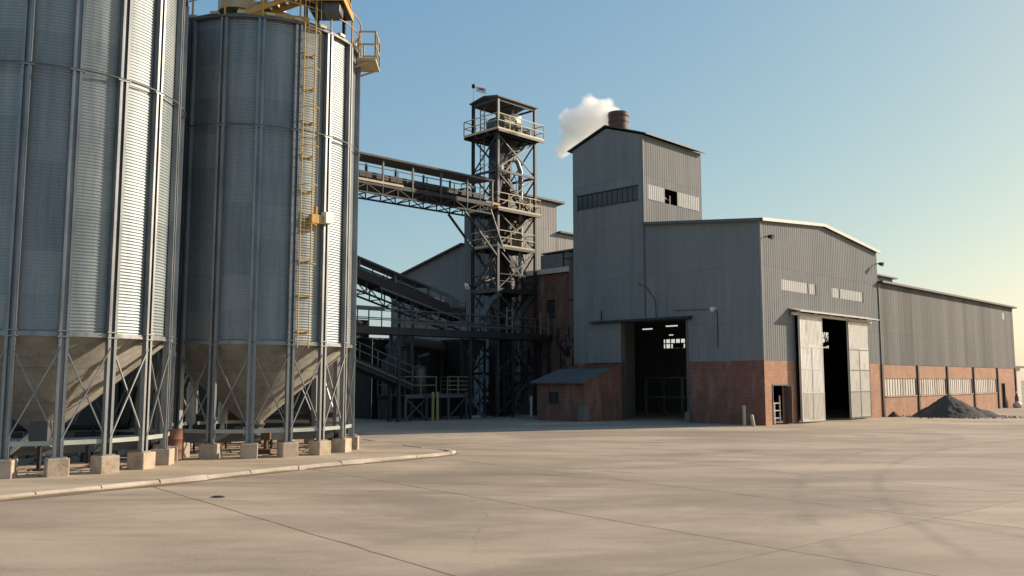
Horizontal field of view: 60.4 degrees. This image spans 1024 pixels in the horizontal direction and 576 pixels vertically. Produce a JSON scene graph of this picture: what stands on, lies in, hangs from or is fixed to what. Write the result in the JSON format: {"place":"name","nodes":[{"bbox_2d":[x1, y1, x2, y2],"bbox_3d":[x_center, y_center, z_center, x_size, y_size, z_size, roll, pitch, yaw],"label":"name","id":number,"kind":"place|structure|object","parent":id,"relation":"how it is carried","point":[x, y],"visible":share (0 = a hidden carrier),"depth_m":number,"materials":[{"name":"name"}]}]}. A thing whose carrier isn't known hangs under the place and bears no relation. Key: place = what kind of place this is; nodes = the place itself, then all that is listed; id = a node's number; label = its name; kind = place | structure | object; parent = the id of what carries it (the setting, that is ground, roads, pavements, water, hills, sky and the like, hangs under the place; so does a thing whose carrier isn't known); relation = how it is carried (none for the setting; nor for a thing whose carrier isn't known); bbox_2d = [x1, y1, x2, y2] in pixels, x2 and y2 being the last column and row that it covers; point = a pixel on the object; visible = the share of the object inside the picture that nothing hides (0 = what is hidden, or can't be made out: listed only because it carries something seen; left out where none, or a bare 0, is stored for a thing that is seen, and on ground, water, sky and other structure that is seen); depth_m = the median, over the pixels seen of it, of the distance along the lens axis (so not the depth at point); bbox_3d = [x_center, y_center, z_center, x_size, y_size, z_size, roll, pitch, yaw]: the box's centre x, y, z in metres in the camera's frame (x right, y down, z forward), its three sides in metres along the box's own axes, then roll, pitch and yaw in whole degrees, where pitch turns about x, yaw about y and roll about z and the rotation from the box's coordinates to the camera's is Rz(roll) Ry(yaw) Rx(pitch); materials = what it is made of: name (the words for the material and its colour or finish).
{"place":"outdoors","nodes":[
{"label":"outdoors","id":0,"kind":"place"},
{"bbox_2d":[0,438,446,499],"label":"pavement","id":1,"kind":"structure","parent":0,"point":[192,464],"depth_m":24.16,"materials":[{"name":"concrete"}]},
{"bbox_2d":[10,434,28,454],"bbox_3d":[-14.086,4.272,23.059,3.064,0.998,0.375,0,-6,4],"label":"pipe run","id":2,"kind":"object","parent":1,"relation":"on","point":[14,449],"visible":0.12,"depth_m":22.97,"materials":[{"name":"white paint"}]},
{"bbox_2d":[27,420,52,470],"bbox_3d":[-12.300,4.101,22.923,0.500,1.290,0.350,0,-6,0],"label":"control box","id":3,"kind":"object","parent":1,"relation":"on","point":[39,430],"visible":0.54,"depth_m":22.84,"materials":[{"name":"grey metal"}]},
{"bbox_2d":[11,386,137,457],"bbox_3d":[-14.576,4.067,26.706,6.059,2.164,0.329,1,-6,-14],"label":"pipe run","id":4,"kind":"object","parent":1,"relation":"on","point":[92,428],"visible":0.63,"depth_m":27.01,"materials":[{"name":"metal"}]},
{"bbox_2d":[10,435,159,462],"bbox_3d":[-13.428,4.509,23.963,8.132,0.715,0.500,5,-8,-42],"label":"screw conveyor","id":5,"kind":"object","parent":1,"relation":"on","point":[116,446],"visible":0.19,"depth_m":24.98,"materials":[{"name":"grey metal"}]},
{"bbox_2d":[0,0,188,478],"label":"grain silo","id":6,"kind":"object","parent":1,"relation":"on","point":[92,107],"visible":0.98,"depth_m":22.68,"materials":[{"name":"metal"}]},
{"bbox_2d":[150,372,158,434],"bbox_3d":[-11.057,3.848,27.498,0.331,2.664,0.747,6,-8,-43],"label":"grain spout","id":7,"kind":"object","parent":1,"relation":"on","point":[157,379],"visible":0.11,"depth_m":27.50,"materials":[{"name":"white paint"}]},
{"bbox_2d":[22,443,307,475],"bbox_3d":[-10.873,5.136,26.884,6.100,0.055,12.898,-5,-8,38],"label":"spilled grain","id":8,"kind":"object","parent":1,"relation":"on","point":[35,460],"visible":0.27,"depth_m":25.95,"materials":[{"name":"food"}]},
{"bbox_2d":[168,428,183,459],"bbox_3d":[-9.900,4.569,25.765,0.570,0.870,0.561,0,-6,0],"label":"steel drum","id":9,"kind":"object","parent":1,"relation":"on","point":[176,437],"visible":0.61,"depth_m":25.59,"materials":[{"name":"brown metal"}]},
{"bbox_2d":[11,353,347,437],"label":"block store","id":10,"kind":"structure","parent":1,"relation":"on","point":[86,416],"depth_m":35.71,"materials":[{"name":"black concrete"}]},
{"bbox_2d":[118,383,174,435],"bbox_3d":[-14.800,4.975,35.852,2.360,2.220,0.050,0,-6,0],"label":"door","id":11,"kind":"structure","parent":10,"relation":"in","point":[123,420],"depth_m":35.82,"materials":[{"name":"black metal"}]},
{"bbox_2d":[186,380,196,450],"bbox_3d":[-10.700,4.242,29.318,0.312,2.341,0.320,5,-8,-38],"label":"filter bottle","id":12,"kind":"object","parent":1,"relation":"on","point":[191,414],"visible":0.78,"depth_m":29.24,"materials":[{"name":"white paint"}]},
{"bbox_2d":[218,402,227,448],"bbox_3d":[-9.900,4.574,30.087,0.312,1.841,0.320,-5,-8,38],"label":"filter bottle","id":13,"kind":"object","parent":1,"relation":"on","point":[222,417],"visible":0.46,"depth_m":29.99,"materials":[{"name":"white paint"}]},
{"bbox_2d":[183,412,332,428],"bbox_3d":[-9.416,5.144,32.152,6.687,1.155,0.349,2,-6,-16],"label":"pipe run","id":14,"kind":"object","parent":1,"relation":"on","point":[272,415],"visible":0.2,"depth_m":32.38,"materials":[{"name":"black metal"}]},
{"bbox_2d":[184,426,338,448],"bbox_3d":[-8.651,5.108,29.699,6.745,0.715,0.500,4,-7,-34],"label":"screw conveyor","id":15,"kind":"object","parent":1,"relation":"on","point":[219,437],"visible":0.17,"depth_m":29.50,"materials":[{"name":"grey metal"}]},
{"bbox_2d":[148,0,379,458],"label":"grain silo","id":16,"kind":"object","parent":1,"relation":"on","point":[266,304],"visible":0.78,"depth_m":27.73,"materials":[{"name":"metal"}]},
{"bbox_2d":[258,428,273,453],"bbox_3d":[-7.900,4.909,28.243,0.483,0.769,0.484,0,-6,0],"label":"valve stand","id":17,"kind":"object","parent":1,"relation":"on","point":[265,437],"visible":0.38,"depth_m":28.16,"materials":[{"name":"metal"}]},
{"bbox_2d":[390,192,572,409],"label":"building","id":18,"kind":"structure","parent":0,"point":[447,271],"depth_m":73.28,"materials":[{"name":"corrugated grey metal cladding"}]},
{"bbox_2d":[0,381,1023,575],"bbox_3d":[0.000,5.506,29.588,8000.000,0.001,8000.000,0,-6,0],"label":"ground","id":19,"kind":"structure","parent":0,"point":[838,491],"depth_m":16.40,"materials":[{"name":"concrete"}]},
{"bbox_2d":[0,438,455,497],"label":"kerb","id":20,"kind":"structure","parent":19,"relation":"on","point":[225,474],"depth_m":21.64,"materials":[{"name":"concrete"}]},
{"bbox_2d":[0,453,458,501],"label":"gutter dirt","id":21,"kind":"structure","parent":19,"relation":"on","point":[83,492],"depth_m":20.29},
{"bbox_2d":[347,319,368,352],"bbox_3d":[-11.088,5.107,55.579,2.500,6.200,3.300,-6,-8,44],"label":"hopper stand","id":22,"kind":"object","parent":19,"relation":"on","point":[363,322],"visible":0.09,"depth_m":55.70,"materials":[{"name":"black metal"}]},
{"bbox_2d":[347,341,412,421],"bbox_3d":[-10.121,3.890,47.899,1.080,7.024,11.350,-6,-8,44],"label":"conveyor","id":23,"kind":"object","parent":19,"relation":"on","point":[374,372],"visible":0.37,"depth_m":50.07,"materials":[{"name":"black metal"}]},
{"bbox_2d":[346,337,459,418],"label":"machine house","id":24,"kind":"structure","parent":19,"relation":"on","point":[366,394],"depth_m":56.11,"materials":[{"name":"black metal"}]},
{"bbox_2d":[381,336,446,418],"bbox_3d":[-5.271,5.714,56.727,7.495,5.231,0.824,5,-8,-41],"label":"bent duct","id":25,"kind":"object","parent":19,"relation":"on","point":[430,344],"visible":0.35,"depth_m":55.45,"materials":[{"name":"grey metal"}]},
{"bbox_2d":[357,255,473,420],"bbox_3d":[-9.774,1.508,49.955,1.490,12.190,19.482,-6,-8,44],"label":"inclined conveyor","id":26,"kind":"object","parent":19,"relation":"on","point":[400,292],"visible":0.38,"depth_m":52.81,"materials":[{"name":"black metal"}]},
{"bbox_2d":[377,376,485,421],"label":"machine platform","id":27,"kind":"structure","parent":19,"relation":"on","point":[447,395],"depth_m":53.49,"materials":[{"name":"grey metal"}]},
{"bbox_2d":[392,336,409,393],"bbox_3d":[-6.605,4.526,53.183,1.257,3.717,1.238,0,-6,-2],"label":"storage tank","id":28,"kind":"object","parent":27,"relation":"on","point":[405,353],"visible":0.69,"depth_m":52.67,"materials":[{"name":"metal"}]},
{"bbox_2d":[413,353,428,393],"bbox_3d":[-5.662,5.253,54.365,0.990,2.517,1.322,-6,-8,44],"label":"storage tank","id":29,"kind":"object","parent":27,"relation":"on","point":[419,370],"visible":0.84,"depth_m":53.80,"materials":[{"name":"grey metal"}]},
{"bbox_2d":[431,392,433,420],"bbox_3d":[-4.664,6.995,51.907,0.150,1.720,0.150,0,-6,0],"label":"bollard","id":30,"kind":"object","parent":19,"relation":"on","point":[432,416],"visible":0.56,"depth_m":51.82,"materials":[{"name":"metal"}]},
{"bbox_2d":[436,392,438,420],"bbox_3d":[-4.396,7.001,51.965,0.150,1.720,0.150,0,-6,0],"label":"bollard","id":31,"kind":"object","parent":19,"relation":"on","point":[437,406],"visible":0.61,"depth_m":51.89,"materials":[{"name":"metal"}]},
{"bbox_2d":[356,305,552,421],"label":"walkway bridge","id":32,"kind":"structure","parent":19,"relation":"on","point":[398,332],"depth_m":54.68,"materials":[{"name":"metal"}]},
{"bbox_2d":[440,339,485,416],"bbox_3d":[-3.169,5.885,57.249,2.150,5.000,2.120,-6,-8,44],"label":"feed hopper","id":33,"kind":"object","parent":19,"relation":"on","point":[452,346],"visible":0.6,"depth_m":57.05,"materials":[{"name":"metal"}]},
{"bbox_2d":[463,407,480,418],"bbox_3d":[-2.604,7.876,55.633,0.600,0.704,1.200,-6,-8,44],"label":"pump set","id":34,"kind":"object","parent":19,"relation":"on","point":[474,412],"visible":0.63,"depth_m":55.54,"materials":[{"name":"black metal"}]},
{"bbox_2d":[486,118,515,415],"bbox_3d":[-0.604,-1.651,61.246,1.300,20.820,2.188,-6,-8,44],"label":"bucket elevator","id":35,"kind":"object","parent":19,"relation":"on","point":[490,411],"visible":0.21,"depth_m":60.35,"materials":[{"name":"black metal"}]},
{"bbox_2d":[463,95,543,416],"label":"elevator tower","id":36,"kind":"structure","parent":19,"relation":"on","point":[497,105],"depth_m":60.52,"materials":[{"name":"grey metal"}]},
{"bbox_2d":[358,151,504,259],"bbox_3d":[-9.342,-0.149,50.830,2.314,15.712,24.047,-6,-8,44],"label":"conveyor gallery","id":37,"kind":"object","parent":36,"relation":"attached to","point":[395,186],"visible":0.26,"depth_m":54.95,"materials":[{"name":"black metal"}]},
{"bbox_2d":[460,183,499,205],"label":"belt drive","id":38,"kind":"structure","parent":37,"relation":"attached to","point":[494,203],"depth_m":57.46,"materials":[{"name":"black metal"}]},
{"bbox_2d":[464,283,471,289],"bbox_3d":[-2.970,-0.080,59.605,0.443,0.524,1.487,-1,-6,7],"label":"floodlight","id":39,"kind":"object","parent":36,"relation":"attached to","point":[467,286],"visible":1,"depth_m":58.99,"materials":[{"name":"metal"}]},
{"bbox_2d":[472,84,485,100],"bbox_3d":[-2.336,-13.559,61.786,1.022,1.620,0.290,0,-6,0],"label":"windsock","id":40,"kind":"object","parent":36,"relation":"on","point":[480,90],"visible":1,"depth_m":61.75,"materials":[{"name":"white fabric"}]},
{"bbox_2d":[488,139,503,202],"bbox_3d":[-1.063,-7.844,60.495,1.100,4.983,1.122,-6,-8,44],"label":"cyclone","id":41,"kind":"object","parent":36,"relation":"attached to","point":[492,155],"visible":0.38,"depth_m":60.14,"materials":[{"name":"metal"}]},
{"bbox_2d":[475,239,525,367],"bbox_3d":[-0.883,1.096,60.055,2.534,8.717,5.135,-6,-8,44],"label":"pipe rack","id":42,"kind":"object","parent":36,"relation":"attached to","point":[490,301],"visible":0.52,"depth_m":59.08,"materials":[{"name":"metal"}]},
{"bbox_2d":[493,114,516,130],"bbox_3d":[-0.451,-11.255,60.617,1.100,1.194,1.250,-6,-8,44],"label":"drive drum","id":43,"kind":"object","parent":36,"relation":"on","point":[503,124],"visible":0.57,"depth_m":60.21,"materials":[{"name":"grey metal"}]},
{"bbox_2d":[511,221,517,246],"bbox_3d":[0.250,-3.643,61.968,0.827,2.054,1.126,-6,-8,44],"label":"dust filter","id":44,"kind":"object","parent":36,"relation":"on","point":[514,242],"visible":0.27,"depth_m":61.66,"materials":[{"name":"beige paint"}]},
{"bbox_2d":[508,148,523,409],"bbox_3d":[0.171,-0.871,61.052,1.347,18.556,0.599,1,-6,-7],"label":"down pipe","id":45,"kind":"object","parent":36,"relation":"attached to","point":[520,244],"visible":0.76,"depth_m":61.05,"materials":[{"name":"metal"}]},
{"bbox_2d":[510,110,521,123],"bbox_3d":[0.262,-11.875,62.411,0.300,1.400,0.900,-6,-8,44],"label":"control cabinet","id":46,"kind":"object","parent":36,"relation":"hanging from","point":[517,116],"visible":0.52,"depth_m":62.35,"materials":[{"name":"white paint"}]},
{"bbox_2d":[516,123,529,134],"bbox_3d":[0.584,-10.978,61.857,1.000,0.900,1.500,-6,-8,44],"label":"drive motor","id":47,"kind":"object","parent":36,"relation":"on","point":[524,131],"visible":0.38,"depth_m":61.48,"materials":[{"name":"black metal"}]},
{"bbox_2d":[530,396,532,416],"bbox_3d":[1.260,7.772,57.705,0.180,1.380,0.175,0,-6,0],"label":"bollard","id":48,"kind":"object","parent":19,"relation":"on","point":[531,406],"visible":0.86,"depth_m":57.64,"materials":[{"name":"grey metal"}]},
{"bbox_2d":[512,266,569,414],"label":"brick building","id":49,"kind":"structure","parent":19,"relation":"on","point":[552,292],"depth_m":60.86,"materials":[{"name":"red brick"}]},
{"bbox_2d":[528,349,532,365],"bbox_3d":[1.456,4.853,61.808,0.800,1.200,0.040,-6,-8,44],"label":"window","id":50,"kind":"structure","parent":49,"relation":"in","point":[530,351],"depth_m":61.91,"materials":[{"name":"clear glass"}]},
{"bbox_2d":[548,300,554,318],"bbox_3d":[2.809,1.482,60.819,0.800,1.300,0.040,-6,-8,44],"label":"window","id":51,"kind":"structure","parent":49,"relation":"in","point":[551,303],"depth_m":60.86,"materials":[{"name":"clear glass"}]},
{"bbox_2d":[556,250,573,368],"bbox_3d":[4.103,1.991,58.374,2.178,9.805,1.630,-6,-8,44],"label":"pipe manifold","id":52,"kind":"object","parent":49,"relation":"attached to","point":[569,363],"visible":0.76,"depth_m":58.22,"materials":[{"name":"metal"}]},
{"bbox_2d":[568,256,572,356],"bbox_3d":[4.162,3.101,58.306,0.440,10.756,1.020,-6,-8,44],"label":"standpipe","id":53,"kind":"object","parent":49,"relation":"attached to","point":[570,300],"visible":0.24,"depth_m":58.21,"materials":[{"name":"metal"}]},
{"bbox_2d":[572,258,573,356],"bbox_3d":[4.484,2.849,57.801,0.640,11.154,1.320,-6,-8,44],"label":"standpipe","id":54,"kind":"object","parent":49,"relation":"attached to","point":[573,311],"visible":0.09,"depth_m":57.56,"materials":[{"name":"metal"}]},
{"bbox_2d":[530,365,621,421],"bbox_3d":[3.933,6.306,53.262,4.150,3.332,3.890,-6,-8,44],"label":"brick hut","id":55,"kind":"object","parent":19,"relation":"on","point":[574,393],"visible":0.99,"depth_m":52.18,"materials":[{"name":"red brick"}]},
{"bbox_2d":[548,392,558,403],"bbox_3d":[2.499,6.555,52.453,0.900,0.710,0.130,-6,-8,44],"label":"window","id":56,"kind":"structure","parent":55,"relation":"in","point":[553,396],"depth_m":52.41,"materials":[{"name":"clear glass"}]},
{"bbox_2d":[602,392,618,420],"bbox_3d":[5.893,7.042,52.449,0.050,1.700,1.500,-6,-8,44],"label":"side door","id":57,"kind":"structure","parent":55,"relation":"in","point":[610,402],"depth_m":52.43,"materials":[{"name":"metal"}]},
{"bbox_2d":[644,377,686,417],"bbox_3d":[11.060,7.018,56.789,4.490,2.690,2.643,-6,-8,44],"label":"machine platform","id":58,"kind":"object","parent":19,"relation":"on","point":[663,396],"visible":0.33,"depth_m":57.31,"materials":[{"name":"grey metal"}]},
{"bbox_2d":[541,110,883,425],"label":"mill building","id":59,"kind":"structure","parent":19,"relation":"on","point":[730,298],"depth_m":53.23,"materials":[{"name":"corrugated grey metal"},{"name":"red brick"},{"name":"grey steel"}]},
{"bbox_2d":[587,322,621,362],"bbox_3d":[5.697,3.407,54.469,2.600,2.450,0.092,-6,-8,44],"label":"sliding door","id":60,"kind":"structure","parent":59,"relation":"in","point":[603,339],"depth_m":54.40,"materials":[{"name":"grey metal"}]},
{"bbox_2d":[577,185,637,210],"bbox_3d":[5.964,-5.648,55.325,4.880,0.960,0.120,-6,-8,44],"label":"tower window","id":61,"kind":"structure","parent":59,"relation":"in","point":[629,193],"depth_m":55.28,"materials":[{"name":"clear glass"}]},
{"bbox_2d":[797,315,825,421],"bbox_3d":[17.051,4.580,50.061,0.118,5.940,2.800,-6,-8,44],"label":"sliding door","id":62,"kind":"structure","parent":59,"relation":"in","point":[810,338],"depth_m":49.93,"materials":[{"name":"white metal"}]},
{"bbox_2d":[846,321,871,418],"bbox_3d":[21.546,5.054,54.590,0.118,5.940,3.000,-6,-8,44],"label":"sliding door","id":63,"kind":"structure","parent":59,"relation":"in","point":[860,404],"depth_m":54.46,"materials":[{"name":"grey metal"}]},
{"bbox_2d":[742,405,745,425],"bbox_3d":[12.280,6.747,46.551,0.180,1.100,0.175,0,-6,0],"label":"bollard","id":64,"kind":"object","parent":19,"relation":"on","point":[744,414],"visible":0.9,"depth_m":46.49,"materials":[{"name":"beige metal"}]},
{"bbox_2d":[750,414,754,426],"bbox_3d":[12.502,6.891,45.731,0.180,0.650,0.175,-9,-6,-1],"label":"bollard","id":65,"kind":"object","parent":19,"relation":"on","point":[752,420],"visible":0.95,"depth_m":45.66,"materials":[{"name":"metal"}]},
{"bbox_2d":[887,411,900,416],"bbox_3d":[25.003,8.227,57.536,1.252,0.440,1.108,2,-6,-20],"label":"gravel heap","id":66,"kind":"object","parent":19,"relation":"on","point":[894,414],"visible":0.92,"depth_m":57.36,"materials":[{"name":"grey gravel"}]},
{"bbox_2d":[773,280,1017,416],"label":"long shed","id":67,"kind":"structure","parent":19,"relation":"on","point":[935,345],"depth_m":67.83,"materials":[{"name":"grey metal"}]},
{"bbox_2d":[823,331,830,348],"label":"rear window","id":68,"kind":"structure","parent":67,"relation":"in","point":[826,343],"depth_m":83.34,"materials":[{"name":"white glass"}]},
{"bbox_2d":[877,274,897,303],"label":"roof monitor","id":69,"kind":"object","parent":67,"relation":"on","point":[884,277],"visible":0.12,"depth_m":71.75,"materials":[{"name":"grey metal"}]},
{"bbox_2d":[885,378,916,396],"bbox_3d":[26.422,6.792,60.062,0.333,1.220,5.474,-6,-8,44],"label":"window","id":70,"kind":"structure","parent":67,"relation":"in","point":[893,387],"depth_m":59.95,"materials":[{"name":"white metal"}]},
{"bbox_2d":[920,379,946,395],"bbox_3d":[30.687,7.236,64.310,0.330,1.220,5.274,-6,-8,44],"label":"window","id":71,"kind":"structure","parent":67,"relation":"in","point":[927,386],"depth_m":64.27,"materials":[{"name":"white metal"}]},
{"bbox_2d":[949,379,973,394],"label":"window","id":72,"kind":"structure","parent":67,"relation":"in","point":[957,386],"depth_m":68.45,"materials":[{"name":"plastic"}]},
{"bbox_2d":[975,379,995,393],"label":"window","id":73,"kind":"structure","parent":67,"relation":"in","point":[983,386],"depth_m":72.77,"materials":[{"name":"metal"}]},
{"bbox_2d":[912,394,1001,417],"bbox_3d":[29.003,7.728,58.196,6.426,1.570,5.588,2,-6,-20],"label":"gravel heap","id":74,"kind":"object","parent":19,"relation":"on","point":[948,406],"visible":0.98,"depth_m":56.98,"materials":[{"name":"grey gravel"}]},
{"bbox_2d":[893,414,1022,418],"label":"gravel spill","id":75,"kind":"object","parent":19,"relation":"on","point":[1015,417],"visible":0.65,"depth_m":55.92,"materials":[{"name":"grey gravel"}]},
{"bbox_2d":[1012,401,1021,407],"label":"rubbish bag","id":76,"kind":"object","parent":19,"relation":"on","point":[1016,404],"visible":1,"depth_m":76.05,"materials":[{"name":"white plastic"}]},
{"bbox_2d":[1015,366,1023,403],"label":"outbuilding","id":77,"kind":"structure","parent":19,"relation":"on","point":[1019,383],"depth_m":89.45,"materials":[{"name":"paint"}]},
{"bbox_2d":[188,0,1023,380],"label":"sky","id":78,"kind":"structure","parent":0,"point":[896,127],"materials":[{"name":"blue"}]}
]}

